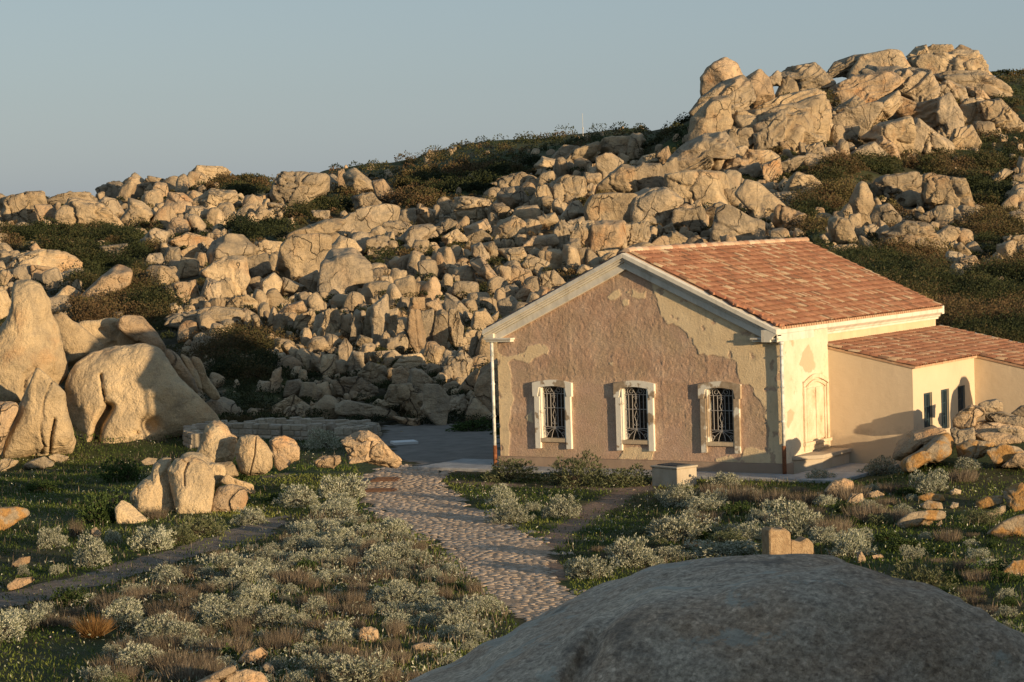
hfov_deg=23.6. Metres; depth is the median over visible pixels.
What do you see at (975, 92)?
rock outcrop
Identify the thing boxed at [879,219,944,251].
rock outcrop
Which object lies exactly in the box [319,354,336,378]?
boulder
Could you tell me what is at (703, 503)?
silver shrub
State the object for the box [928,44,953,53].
boulder
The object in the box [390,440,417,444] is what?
stone slab
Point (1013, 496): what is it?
boulder
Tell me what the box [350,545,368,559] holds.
dry grass clump
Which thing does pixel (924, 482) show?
silver shrub
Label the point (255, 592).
silver shrub
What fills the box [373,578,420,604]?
silver shrub
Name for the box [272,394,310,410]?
rock outcrop
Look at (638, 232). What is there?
rock outcrop
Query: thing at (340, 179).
boulder
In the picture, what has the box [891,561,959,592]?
olive shrub
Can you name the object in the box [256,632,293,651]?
dry grass clump
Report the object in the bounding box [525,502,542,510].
silver shrub
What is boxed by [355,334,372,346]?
boulder
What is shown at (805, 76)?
boulder
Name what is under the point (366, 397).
boulder
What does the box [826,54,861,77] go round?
boulder
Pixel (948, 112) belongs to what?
boulder
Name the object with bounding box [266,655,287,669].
silver shrub
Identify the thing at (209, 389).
rock slab
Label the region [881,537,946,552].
leafy shrub
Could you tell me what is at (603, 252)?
boulder
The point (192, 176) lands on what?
boulder
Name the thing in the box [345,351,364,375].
boulder
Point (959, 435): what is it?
boulder
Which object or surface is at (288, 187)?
rock outcrop
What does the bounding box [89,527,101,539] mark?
boulder
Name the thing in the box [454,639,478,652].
silver shrub
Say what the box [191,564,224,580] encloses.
silver shrub
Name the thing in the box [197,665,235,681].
boulder
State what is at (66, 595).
leafy shrub
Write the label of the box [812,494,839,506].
silver shrub
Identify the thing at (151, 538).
silver shrub
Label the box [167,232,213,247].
rock outcrop
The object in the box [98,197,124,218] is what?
boulder
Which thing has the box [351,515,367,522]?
silver shrub
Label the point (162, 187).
boulder
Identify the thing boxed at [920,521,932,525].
boulder
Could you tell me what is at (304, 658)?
silver shrub
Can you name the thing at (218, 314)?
rock outcrop
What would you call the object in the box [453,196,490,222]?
rock outcrop
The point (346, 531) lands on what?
silver shrub
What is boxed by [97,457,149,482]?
leafy shrub
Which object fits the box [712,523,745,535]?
silver shrub
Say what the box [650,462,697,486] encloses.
cistern
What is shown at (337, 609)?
dry grass clump
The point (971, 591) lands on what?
dry grass clump
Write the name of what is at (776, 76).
boulder
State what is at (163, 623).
silver shrub
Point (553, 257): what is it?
boulder
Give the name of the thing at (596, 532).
wild flowers
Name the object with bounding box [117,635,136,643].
silver shrub
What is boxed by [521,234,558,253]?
boulder
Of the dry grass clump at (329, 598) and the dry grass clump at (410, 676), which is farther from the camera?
the dry grass clump at (329, 598)
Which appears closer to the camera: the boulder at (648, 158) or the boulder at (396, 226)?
the boulder at (396, 226)
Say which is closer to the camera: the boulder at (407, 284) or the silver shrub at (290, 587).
the silver shrub at (290, 587)
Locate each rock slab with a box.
[165,349,197,392]
[181,354,201,388]
[191,356,219,399]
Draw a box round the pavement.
[418,459,898,482]
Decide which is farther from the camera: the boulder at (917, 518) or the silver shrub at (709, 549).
the boulder at (917, 518)
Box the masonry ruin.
[761,526,813,553]
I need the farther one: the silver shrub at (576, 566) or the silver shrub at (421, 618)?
the silver shrub at (576, 566)
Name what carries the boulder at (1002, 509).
on the ground at (68, 647)
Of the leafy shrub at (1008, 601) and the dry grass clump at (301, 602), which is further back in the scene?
the dry grass clump at (301, 602)
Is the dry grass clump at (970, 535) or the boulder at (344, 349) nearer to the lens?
the dry grass clump at (970, 535)
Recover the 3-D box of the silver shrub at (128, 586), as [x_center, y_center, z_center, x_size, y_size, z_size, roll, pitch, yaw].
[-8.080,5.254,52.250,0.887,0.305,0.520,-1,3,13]
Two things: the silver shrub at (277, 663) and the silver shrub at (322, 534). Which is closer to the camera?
the silver shrub at (277, 663)
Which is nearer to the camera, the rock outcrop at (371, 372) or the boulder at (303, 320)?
the rock outcrop at (371, 372)
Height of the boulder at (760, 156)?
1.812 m
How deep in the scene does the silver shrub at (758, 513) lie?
60.49 m
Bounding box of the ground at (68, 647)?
[0,75,1023,681]
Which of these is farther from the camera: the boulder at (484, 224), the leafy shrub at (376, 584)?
the boulder at (484, 224)
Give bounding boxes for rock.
[0,288,11,319]
[0,401,18,454]
[0,458,18,471]
[1,368,75,458]
[23,456,53,469]
[48,454,68,462]
[53,312,104,367]
[78,318,135,347]
[116,315,165,355]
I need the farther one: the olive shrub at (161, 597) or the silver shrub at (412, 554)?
the silver shrub at (412, 554)
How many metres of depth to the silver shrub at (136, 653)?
43.04 m
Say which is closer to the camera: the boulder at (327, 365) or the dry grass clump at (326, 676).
the dry grass clump at (326, 676)
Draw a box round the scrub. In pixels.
[0,68,1023,424]
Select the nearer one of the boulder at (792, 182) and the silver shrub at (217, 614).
the silver shrub at (217, 614)
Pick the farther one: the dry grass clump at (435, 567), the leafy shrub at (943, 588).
the dry grass clump at (435, 567)
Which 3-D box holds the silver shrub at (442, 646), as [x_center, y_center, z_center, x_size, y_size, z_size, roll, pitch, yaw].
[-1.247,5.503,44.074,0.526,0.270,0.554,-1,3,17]
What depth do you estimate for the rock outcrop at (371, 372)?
102.02 m
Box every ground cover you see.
[0,410,1019,681]
[0,412,1023,681]
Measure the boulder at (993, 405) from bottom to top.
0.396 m
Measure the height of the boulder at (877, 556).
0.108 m
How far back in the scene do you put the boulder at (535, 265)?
139.50 m
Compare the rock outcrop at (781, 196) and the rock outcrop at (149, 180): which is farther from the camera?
the rock outcrop at (149, 180)
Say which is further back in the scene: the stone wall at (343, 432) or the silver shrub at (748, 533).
the stone wall at (343, 432)
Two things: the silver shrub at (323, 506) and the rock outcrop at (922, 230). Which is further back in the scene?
the rock outcrop at (922, 230)
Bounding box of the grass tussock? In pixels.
[69,612,117,637]
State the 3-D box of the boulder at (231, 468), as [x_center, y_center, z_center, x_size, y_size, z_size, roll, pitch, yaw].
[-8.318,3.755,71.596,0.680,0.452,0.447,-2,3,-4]
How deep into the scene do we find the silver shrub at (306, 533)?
59.67 m
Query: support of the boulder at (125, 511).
on the ground at (68, 647)
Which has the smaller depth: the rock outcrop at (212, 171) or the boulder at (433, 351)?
the boulder at (433, 351)
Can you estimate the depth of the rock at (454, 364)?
101.18 m
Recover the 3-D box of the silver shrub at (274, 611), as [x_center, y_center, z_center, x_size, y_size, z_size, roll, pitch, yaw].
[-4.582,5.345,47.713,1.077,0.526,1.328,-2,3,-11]
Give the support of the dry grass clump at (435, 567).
on the ground at (68, 647)
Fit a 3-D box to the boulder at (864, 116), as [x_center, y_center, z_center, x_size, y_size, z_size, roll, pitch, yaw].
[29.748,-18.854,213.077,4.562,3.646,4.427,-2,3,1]
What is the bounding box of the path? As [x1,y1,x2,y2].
[353,464,585,621]
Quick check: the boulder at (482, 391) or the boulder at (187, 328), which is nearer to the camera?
the boulder at (482, 391)
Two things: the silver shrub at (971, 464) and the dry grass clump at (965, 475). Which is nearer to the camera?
the dry grass clump at (965, 475)
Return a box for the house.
[482,237,1023,473]
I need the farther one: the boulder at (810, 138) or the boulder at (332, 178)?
the boulder at (332, 178)
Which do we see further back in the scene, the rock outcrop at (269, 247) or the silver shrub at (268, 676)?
the rock outcrop at (269, 247)
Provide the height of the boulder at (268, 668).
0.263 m
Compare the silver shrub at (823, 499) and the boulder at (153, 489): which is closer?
the silver shrub at (823, 499)
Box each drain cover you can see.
[365,488,396,491]
[370,477,399,481]
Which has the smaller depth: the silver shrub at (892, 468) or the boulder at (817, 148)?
the silver shrub at (892, 468)
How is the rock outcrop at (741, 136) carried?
on the ground at (68, 647)
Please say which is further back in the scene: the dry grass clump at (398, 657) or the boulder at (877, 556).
the boulder at (877, 556)
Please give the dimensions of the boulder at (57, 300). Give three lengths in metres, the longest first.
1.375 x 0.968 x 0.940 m
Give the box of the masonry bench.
[792,447,851,473]
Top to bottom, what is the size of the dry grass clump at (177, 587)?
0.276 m
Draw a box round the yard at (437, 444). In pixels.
[380,423,500,471]
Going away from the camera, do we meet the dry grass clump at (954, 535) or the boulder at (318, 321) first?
the dry grass clump at (954, 535)
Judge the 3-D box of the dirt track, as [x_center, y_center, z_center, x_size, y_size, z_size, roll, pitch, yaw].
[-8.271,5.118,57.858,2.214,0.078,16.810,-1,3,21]
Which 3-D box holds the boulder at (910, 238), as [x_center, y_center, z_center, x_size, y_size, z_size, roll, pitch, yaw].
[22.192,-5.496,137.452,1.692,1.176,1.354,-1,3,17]
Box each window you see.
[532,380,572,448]
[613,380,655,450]
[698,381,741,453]
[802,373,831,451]
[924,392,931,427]
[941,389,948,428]
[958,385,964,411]
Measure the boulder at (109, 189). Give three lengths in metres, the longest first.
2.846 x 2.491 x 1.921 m
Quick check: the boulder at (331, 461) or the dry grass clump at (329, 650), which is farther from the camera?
the boulder at (331, 461)
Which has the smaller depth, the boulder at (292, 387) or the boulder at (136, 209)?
the boulder at (292, 387)
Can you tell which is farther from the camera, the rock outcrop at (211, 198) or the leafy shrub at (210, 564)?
the rock outcrop at (211, 198)
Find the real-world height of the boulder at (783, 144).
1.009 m
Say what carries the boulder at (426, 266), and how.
on the ground at (68, 647)
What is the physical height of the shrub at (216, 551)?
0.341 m
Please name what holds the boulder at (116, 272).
on the ground at (68, 647)
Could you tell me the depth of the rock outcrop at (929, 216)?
155.36 m
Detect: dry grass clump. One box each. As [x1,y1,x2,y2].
[23,600,51,612]
[37,613,61,627]
[55,615,79,626]
[61,605,82,617]
[68,517,84,538]
[84,650,141,670]
[89,590,136,605]
[92,599,134,613]
[110,634,163,652]
[112,490,127,504]
[113,663,142,679]
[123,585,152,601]
[141,504,169,519]
[142,646,195,669]
[143,598,187,615]
[144,631,193,651]
[149,608,196,627]
[151,583,168,592]
[156,660,209,681]
[162,584,192,594]
[176,587,198,600]
[176,648,225,668]
[178,595,200,612]
[180,565,204,579]
[190,632,255,654]
[194,580,215,593]
[196,624,215,637]
[202,657,228,675]
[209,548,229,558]
[220,610,264,628]
[221,570,237,577]
[227,591,240,602]
[230,621,250,639]
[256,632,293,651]
[261,624,308,643]
[270,566,314,584]
[279,534,290,542]
[295,595,311,606]
[304,576,321,589]
[305,617,339,629]
[313,590,341,604]
[314,641,353,657]
[314,662,349,681]
[325,602,351,614]
[336,618,365,628]
[339,589,366,605]
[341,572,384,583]
[342,553,359,568]
[342,600,377,617]
[344,579,370,592]
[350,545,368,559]
[359,537,377,551]
[371,567,391,579]
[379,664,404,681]
[381,638,402,651]
[384,618,407,637]
[387,648,412,664]
[399,540,428,551]
[399,668,430,681]
[421,563,439,572]
[433,584,454,599]
[437,572,458,584]
[454,591,488,604]
[466,578,483,592]
[591,545,607,551]
[600,551,627,558]
[691,510,723,522]
[698,482,728,495]
[719,480,764,502]
[751,487,792,504]
[763,514,783,521]
[787,488,827,505]
[790,484,808,492]
[794,505,828,515]
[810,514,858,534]
[826,481,874,499]
[841,499,889,521]
[874,506,915,521]
[875,497,897,505]
[876,481,908,492]
[928,526,963,541]
[929,557,949,562]
[949,466,979,481]
[952,557,976,569]
[956,583,988,597]
[961,567,992,582]
[962,592,987,604]
[963,532,980,537]
[972,604,998,613]
[993,532,1008,537]
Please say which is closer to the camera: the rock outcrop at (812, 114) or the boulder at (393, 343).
the boulder at (393, 343)
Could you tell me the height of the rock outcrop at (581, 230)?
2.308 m
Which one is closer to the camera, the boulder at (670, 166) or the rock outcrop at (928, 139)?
the boulder at (670, 166)
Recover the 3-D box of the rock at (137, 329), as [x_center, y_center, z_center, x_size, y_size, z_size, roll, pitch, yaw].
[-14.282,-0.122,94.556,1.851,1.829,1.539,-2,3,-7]
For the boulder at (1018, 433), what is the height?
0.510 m
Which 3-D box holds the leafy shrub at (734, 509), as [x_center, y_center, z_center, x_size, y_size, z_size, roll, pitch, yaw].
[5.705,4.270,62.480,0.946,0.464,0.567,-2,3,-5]
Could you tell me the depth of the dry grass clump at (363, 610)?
48.48 m
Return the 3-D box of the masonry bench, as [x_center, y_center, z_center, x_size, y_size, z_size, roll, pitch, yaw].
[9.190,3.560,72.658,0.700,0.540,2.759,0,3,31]
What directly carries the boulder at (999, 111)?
on the ground at (68, 647)
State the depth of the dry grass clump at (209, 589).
51.60 m
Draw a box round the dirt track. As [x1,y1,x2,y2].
[0,515,291,608]
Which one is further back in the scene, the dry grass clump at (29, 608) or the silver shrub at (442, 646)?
the dry grass clump at (29, 608)
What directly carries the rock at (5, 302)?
on the ground at (68, 647)
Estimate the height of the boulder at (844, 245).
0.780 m
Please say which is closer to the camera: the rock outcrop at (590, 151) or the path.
the path
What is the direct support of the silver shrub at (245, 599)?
on the ground at (68, 647)
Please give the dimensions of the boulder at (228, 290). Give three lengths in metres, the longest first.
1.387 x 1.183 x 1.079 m
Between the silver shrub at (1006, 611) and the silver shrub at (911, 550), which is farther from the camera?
the silver shrub at (911, 550)
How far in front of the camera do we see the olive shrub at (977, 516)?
58.08 m
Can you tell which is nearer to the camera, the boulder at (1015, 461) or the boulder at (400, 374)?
the boulder at (1015, 461)
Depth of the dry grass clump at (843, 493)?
63.72 m
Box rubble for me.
[0,111,1023,667]
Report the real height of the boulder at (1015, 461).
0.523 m
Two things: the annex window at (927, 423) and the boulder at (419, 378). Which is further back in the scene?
the boulder at (419, 378)
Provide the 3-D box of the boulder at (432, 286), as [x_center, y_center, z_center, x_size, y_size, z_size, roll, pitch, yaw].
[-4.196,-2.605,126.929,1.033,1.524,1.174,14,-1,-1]
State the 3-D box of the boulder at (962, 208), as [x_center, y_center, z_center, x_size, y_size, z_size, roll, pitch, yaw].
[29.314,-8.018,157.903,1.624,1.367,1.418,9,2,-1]
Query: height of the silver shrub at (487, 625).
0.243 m
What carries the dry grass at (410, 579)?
on the ground at (68, 647)
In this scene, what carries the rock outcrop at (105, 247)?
on the ground at (68, 647)
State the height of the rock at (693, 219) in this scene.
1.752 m
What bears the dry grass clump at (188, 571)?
on the ground at (68, 647)
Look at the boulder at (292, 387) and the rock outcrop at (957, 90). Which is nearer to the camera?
the boulder at (292, 387)
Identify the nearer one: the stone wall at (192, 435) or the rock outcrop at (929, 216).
the stone wall at (192, 435)
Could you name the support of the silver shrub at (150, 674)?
on the ground at (68, 647)
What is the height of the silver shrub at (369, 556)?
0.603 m
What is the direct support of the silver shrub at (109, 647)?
on the ground at (68, 647)
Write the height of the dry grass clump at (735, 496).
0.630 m
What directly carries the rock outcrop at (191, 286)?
on the ground at (68, 647)
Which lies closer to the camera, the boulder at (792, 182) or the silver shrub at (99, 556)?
the silver shrub at (99, 556)
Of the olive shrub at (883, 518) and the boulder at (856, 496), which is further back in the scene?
the boulder at (856, 496)
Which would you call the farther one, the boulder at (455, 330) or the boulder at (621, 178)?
the boulder at (621, 178)
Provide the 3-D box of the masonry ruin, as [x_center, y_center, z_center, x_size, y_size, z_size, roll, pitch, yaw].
[6.037,4.454,53.686,1.048,0.816,0.520,-3,3,-14]
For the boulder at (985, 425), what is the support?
on the ground at (68, 647)
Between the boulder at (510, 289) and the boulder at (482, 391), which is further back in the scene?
the boulder at (510, 289)
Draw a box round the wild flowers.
[24,473,1023,638]
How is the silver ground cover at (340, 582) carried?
on the ground at (68, 647)
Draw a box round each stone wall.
[183,420,352,448]
[242,416,378,425]
[334,424,381,438]
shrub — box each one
[0,609,26,641]
[3,604,45,630]
[16,563,31,575]
[17,479,63,492]
[30,600,57,616]
[36,525,70,548]
[44,585,91,607]
[48,563,66,575]
[72,528,112,568]
[72,592,102,605]
[73,486,131,525]
[75,664,113,681]
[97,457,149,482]
[97,672,129,681]
[99,593,148,629]
[100,643,124,656]
[104,528,121,543]
[114,641,165,669]
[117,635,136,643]
[120,582,149,593]
[127,524,176,551]
[133,610,180,641]
[139,670,163,680]
[149,591,177,605]
[150,561,189,584]
[160,523,200,545]
[165,618,201,639]
[181,633,213,652]
[182,513,227,537]
[187,593,234,615]
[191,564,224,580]
[195,550,241,571]
[198,600,254,628]
[201,563,220,571]
[202,576,244,591]
[210,654,242,668]
[213,642,236,660]
[225,562,278,584]
[229,506,269,524]
[229,595,259,613]
[233,465,255,480]
[233,583,270,605]
[235,581,251,592]
[238,557,258,565]
[240,553,256,558]
[243,544,258,550]
[245,604,266,614]
[248,546,277,562]
[249,630,268,639]
[252,557,276,572]
[252,578,282,594]
[253,603,296,628]
[255,490,289,504]
[261,540,279,551]
[262,565,287,580]
[264,673,281,681]
[265,549,292,561]
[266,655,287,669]
[267,603,295,617]
[271,482,319,507]
[276,593,289,601]
[277,560,295,569]
[277,582,303,594]
[279,534,307,551]
[284,520,317,536]
[284,670,309,681]
[286,548,312,563]
[287,612,315,625]
[288,557,321,571]
[294,641,319,655]
[296,652,326,668]
[297,517,329,530]
[297,530,318,542]
[297,630,321,642]
[300,594,329,613]
[303,536,322,550]
[305,426,341,448]
[306,571,331,581]
[307,547,337,563]
[309,497,357,516]
[309,535,343,553]
[315,473,369,498]
[317,530,329,538]
[317,564,332,570]
[318,617,358,644]
[320,518,342,531]
[321,568,351,580]
[322,526,361,542]
[322,647,395,681]
[326,492,359,506]
[328,546,362,562]
[331,516,357,526]
[332,646,390,668]
[341,519,357,530]
[346,539,364,549]
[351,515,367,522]
[351,522,383,535]
[358,542,404,565]
[358,584,392,605]
[361,534,384,543]
[369,583,389,591]
[370,516,412,535]
[370,601,404,614]
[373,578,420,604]
[375,542,396,553]
[376,559,412,573]
[381,539,429,563]
[381,610,417,626]
[384,577,416,587]
[387,530,414,540]
[394,571,409,578]
[397,602,425,615]
[399,559,421,568]
[403,611,439,627]
[406,587,445,607]
[417,549,429,556]
[417,566,441,580]
[419,601,443,613]
[420,582,438,591]
[428,595,481,620]
[429,624,462,639]
[429,640,454,652]
[434,611,481,630]
[438,653,461,664]
[440,562,459,573]
[440,581,465,590]
[445,416,498,431]
[446,619,491,644]
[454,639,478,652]
[465,593,507,613]
[472,619,491,629]
[481,457,544,482]
[483,483,518,505]
[483,498,536,524]
[490,424,499,435]
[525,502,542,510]
[540,494,581,518]
[542,450,606,489]
[547,470,570,485]
[562,554,622,580]
[596,462,651,487]
[604,532,664,568]
[627,526,648,534]
[638,534,670,550]
[642,512,721,543]
[652,543,697,560]
[654,489,677,502]
[660,479,697,507]
[673,508,705,522]
[677,496,729,511]
[684,538,761,557]
[692,526,715,538]
[700,487,730,505]
[706,471,742,487]
[707,527,748,545]
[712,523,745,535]
[718,500,752,515]
[729,519,761,540]
[731,487,762,501]
[745,507,770,522]
[753,495,824,537]
[759,498,780,508]
[789,512,824,524]
[804,468,837,478]
[809,525,843,544]
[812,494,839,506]
[822,540,842,550]
[825,527,877,557]
[828,501,861,513]
[844,527,875,541]
[846,514,863,524]
[847,478,870,489]
[855,497,884,510]
[856,455,900,475]
[862,483,879,492]
[866,512,896,526]
[868,530,903,541]
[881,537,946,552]
[889,503,915,515]
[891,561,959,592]
[894,486,921,496]
[895,560,920,569]
[899,543,925,558]
[904,494,917,500]
[907,467,948,493]
[918,531,931,540]
[930,546,949,552]
[934,559,957,571]
[937,571,963,583]
[939,586,952,593]
[954,455,982,469]
[958,507,1000,525]
[961,539,977,546]
[964,547,989,558]
[965,558,1015,578]
[969,557,1005,568]
[984,540,1007,547]
[989,570,1021,582]
[994,604,1017,617]
[995,596,1019,606]
[996,588,1017,598]
[1002,620,1015,627]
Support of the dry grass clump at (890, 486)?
on the ground at (68, 647)
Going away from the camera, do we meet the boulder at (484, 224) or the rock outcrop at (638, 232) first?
the rock outcrop at (638, 232)
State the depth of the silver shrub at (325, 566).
54.70 m
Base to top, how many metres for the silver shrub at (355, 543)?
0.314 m
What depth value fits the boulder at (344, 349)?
105.74 m
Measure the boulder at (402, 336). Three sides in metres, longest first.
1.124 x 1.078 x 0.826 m
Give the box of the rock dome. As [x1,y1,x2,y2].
[65,343,219,442]
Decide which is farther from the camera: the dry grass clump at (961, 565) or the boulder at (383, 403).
the boulder at (383, 403)
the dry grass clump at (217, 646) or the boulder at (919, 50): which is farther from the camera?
the boulder at (919, 50)
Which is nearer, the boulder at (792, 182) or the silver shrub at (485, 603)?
the silver shrub at (485, 603)
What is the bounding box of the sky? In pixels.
[0,0,1023,196]
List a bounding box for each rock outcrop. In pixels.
[0,190,46,223]
[6,249,82,272]
[46,191,97,205]
[53,197,123,227]
[100,243,128,255]
[138,176,164,188]
[139,227,169,251]
[164,306,244,327]
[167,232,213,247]
[172,279,199,304]
[186,165,230,180]
[192,188,238,208]
[200,278,221,300]
[226,295,257,310]
[254,239,281,255]
[267,202,300,215]
[269,171,329,206]
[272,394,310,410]
[311,210,329,220]
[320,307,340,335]
[331,376,378,396]
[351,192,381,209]
[357,362,387,386]
[384,383,425,421]
[435,218,457,236]
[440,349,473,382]
[441,228,467,245]
[449,394,466,415]
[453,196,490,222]
[496,172,536,188]
[498,247,526,262]
[537,270,565,289]
[546,174,587,205]
[565,141,600,162]
[570,220,594,247]
[625,222,650,245]
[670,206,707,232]
[726,127,753,146]
[731,94,830,153]
[770,204,805,230]
[776,191,797,201]
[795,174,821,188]
[849,64,906,98]
[869,171,921,197]
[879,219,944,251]
[907,52,994,82]
[913,117,954,153]
[917,208,937,223]
[921,172,974,207]
[933,70,1012,97]
[938,79,968,103]
[957,254,979,265]
[960,97,985,125]
[965,86,989,99]
[1002,235,1023,251]
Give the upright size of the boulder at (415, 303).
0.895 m
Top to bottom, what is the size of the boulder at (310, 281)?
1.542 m
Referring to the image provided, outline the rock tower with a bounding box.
[0,279,67,402]
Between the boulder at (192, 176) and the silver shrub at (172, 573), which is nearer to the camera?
the silver shrub at (172, 573)
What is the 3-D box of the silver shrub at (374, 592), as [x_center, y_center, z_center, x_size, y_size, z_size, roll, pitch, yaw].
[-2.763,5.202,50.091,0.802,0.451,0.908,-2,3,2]
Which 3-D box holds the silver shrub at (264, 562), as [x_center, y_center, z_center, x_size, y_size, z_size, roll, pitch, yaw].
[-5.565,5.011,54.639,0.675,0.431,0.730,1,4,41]
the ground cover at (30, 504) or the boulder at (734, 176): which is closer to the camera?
the ground cover at (30, 504)
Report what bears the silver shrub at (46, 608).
on the ground at (68, 647)
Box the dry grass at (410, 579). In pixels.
[0,413,1023,681]
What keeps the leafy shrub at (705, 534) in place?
on the ground at (68, 647)
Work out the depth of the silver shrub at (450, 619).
46.79 m
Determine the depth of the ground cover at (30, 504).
59.51 m
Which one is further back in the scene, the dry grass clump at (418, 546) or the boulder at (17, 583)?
the dry grass clump at (418, 546)
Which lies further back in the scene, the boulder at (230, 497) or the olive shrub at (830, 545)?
the boulder at (230, 497)
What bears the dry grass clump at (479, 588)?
on the ground at (68, 647)
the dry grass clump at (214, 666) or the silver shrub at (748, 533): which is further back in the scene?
the silver shrub at (748, 533)
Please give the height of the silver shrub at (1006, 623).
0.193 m
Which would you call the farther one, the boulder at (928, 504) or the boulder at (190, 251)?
the boulder at (190, 251)
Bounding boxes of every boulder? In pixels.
[0,506,29,530]
[7,577,33,590]
[11,556,29,566]
[12,264,31,279]
[30,265,51,277]
[34,204,55,223]
[41,267,62,288]
[50,295,71,312]
[55,285,81,298]
[61,268,83,279]
[82,264,132,300]
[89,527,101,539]
[95,181,122,196]
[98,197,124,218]
[114,500,147,523]
[120,198,155,227]
[130,457,175,511]
[141,457,156,464]
[144,253,163,268]
[152,181,168,199]
[163,192,196,213]
[163,246,181,263]
[166,217,190,233]
[167,457,214,513]
[177,257,199,278]
[177,320,198,341]
[181,245,200,257]
[181,452,225,489]
[187,171,206,187]
[190,335,211,357]
[197,420,236,462]
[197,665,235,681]
[200,255,250,295]
[206,397,238,418]
[207,233,255,263]
[211,484,247,511]
[217,461,238,476]
[219,277,237,301]
[221,474,254,493]
[222,669,267,681]
[235,434,272,475]
[238,647,267,665]
[247,253,271,277]
[256,380,270,391]
[259,272,282,293]
[263,662,275,675]
[269,435,299,463]
[270,367,282,392]
[274,455,290,470]
[276,233,331,282]
[278,300,306,314]
[281,277,313,297]
[283,379,301,397]
[286,218,346,238]
[293,310,315,332]
[298,270,318,291]
[299,382,321,402]
[309,352,320,373]
[312,312,322,333]
[314,455,340,468]
[317,247,372,298]
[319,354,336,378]
[328,174,337,192]
[332,235,361,251]
[334,400,397,420]
[335,168,345,186]
[336,204,399,236]
[338,338,351,360]
[340,313,351,336]
[341,430,401,468]
[342,168,374,194]
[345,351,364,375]
[349,309,362,343]
[351,232,369,255]
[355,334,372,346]
[358,626,378,641]
[359,395,372,401]
[362,306,370,337]
[363,281,389,297]
[366,235,389,257]
[369,294,390,343]
[371,179,395,203]
[373,350,400,362]
[379,400,398,411]
[383,220,408,237]
[386,308,398,332]
[386,337,401,351]
[392,353,425,368]
[392,366,408,383]
[392,416,420,425]
[394,275,417,298]
[395,331,409,354]
[398,208,416,224]
[398,224,435,247]
[403,309,425,353]
[407,297,424,312]
[407,368,432,390]
[408,553,1023,681]
[412,642,436,652]
[416,206,435,225]
[417,259,439,281]
[419,276,440,302]
[420,384,450,424]
[421,308,433,341]
[422,341,442,363]
[425,298,442,312]
[432,309,448,348]
[443,293,468,313]
[447,308,463,350]
[451,281,478,299]
[458,368,478,393]
[463,218,490,235]
[465,395,491,420]
[466,229,492,243]
[468,336,477,357]
[469,255,496,281]
[470,308,493,330]
[471,242,490,262]
[474,359,498,415]
[475,318,501,362]
[482,241,499,262]
[491,215,526,241]
[496,185,529,209]
[497,295,517,317]
[503,284,518,296]
[509,264,530,284]
[515,283,533,301]
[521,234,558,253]
[522,254,549,275]
[530,185,552,209]
[534,156,555,168]
[536,212,558,228]
[537,285,550,295]
[544,249,561,269]
[551,144,579,158]
[553,219,569,247]
[560,200,583,221]
[566,216,584,232]
[568,238,580,248]
[584,192,637,222]
[590,220,626,255]
[594,164,638,193]
[595,152,623,179]
[597,249,618,256]
[599,135,645,155]
[630,187,683,226]
[635,162,664,190]
[636,153,657,165]
[651,235,668,245]
[656,146,670,164]
[662,157,678,173]
[662,223,674,233]
[664,169,730,207]
[665,230,687,243]
[666,130,737,171]
[673,203,708,229]
[686,95,733,141]
[689,75,755,118]
[700,57,742,96]
[701,237,708,242]
[705,202,724,226]
[710,204,764,240]
[719,234,736,241]
[723,157,748,170]
[724,169,741,189]
[735,179,785,219]
[738,162,761,179]
[741,149,779,164]
[746,69,774,107]
[751,88,825,109]
[753,109,786,151]
[753,132,764,149]
[761,157,782,182]
[769,70,782,86]
[775,75,798,96]
[779,141,789,152]
[781,62,835,93]
[781,155,806,174]
[782,172,803,191]
[803,131,826,146]
[805,142,826,159]
[824,478,853,496]
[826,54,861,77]
[827,71,904,102]
[828,216,857,244]
[829,244,856,250]
[831,101,883,142]
[833,95,865,113]
[846,49,910,77]
[846,493,863,502]
[849,181,874,227]
[851,142,885,157]
[857,551,865,562]
[860,116,916,156]
[865,490,883,498]
[867,135,900,158]
[870,203,901,224]
[872,554,882,558]
[873,90,902,124]
[892,67,940,102]
[892,426,946,460]
[894,96,941,129]
[897,234,920,245]
[897,510,945,527]
[900,432,953,472]
[906,44,928,57]
[918,493,944,501]
[920,500,942,508]
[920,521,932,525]
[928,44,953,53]
[934,92,964,133]
[935,205,953,229]
[943,49,988,69]
[945,251,962,266]
[949,124,981,149]
[949,488,960,494]
[950,427,975,444]
[950,502,958,508]
[952,405,985,428]
[953,242,971,255]
[955,44,971,49]
[956,439,994,460]
[958,205,977,224]
[974,419,1023,433]
[975,432,1021,446]
[976,495,1003,508]
[978,399,1002,411]
[979,98,1023,132]
[979,505,1005,518]
[985,411,1023,427]
[986,443,1023,466]
[987,514,1023,535]
[992,168,1012,182]
[997,427,1023,441]
[1001,453,1023,469]
[1003,483,1023,511]
[1003,560,1023,576]
[1010,173,1023,180]
[1011,405,1023,416]
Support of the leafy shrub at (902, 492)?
on the ground at (68, 647)
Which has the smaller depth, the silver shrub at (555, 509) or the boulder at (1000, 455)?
the silver shrub at (555, 509)
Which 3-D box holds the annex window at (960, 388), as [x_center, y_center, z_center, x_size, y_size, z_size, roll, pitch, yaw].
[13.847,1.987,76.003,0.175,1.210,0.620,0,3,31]
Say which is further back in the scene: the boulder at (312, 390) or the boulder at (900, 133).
the boulder at (900, 133)
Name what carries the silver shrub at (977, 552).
on the ground at (68, 647)
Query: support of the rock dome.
on the ground at (68, 647)
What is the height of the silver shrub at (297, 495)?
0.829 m

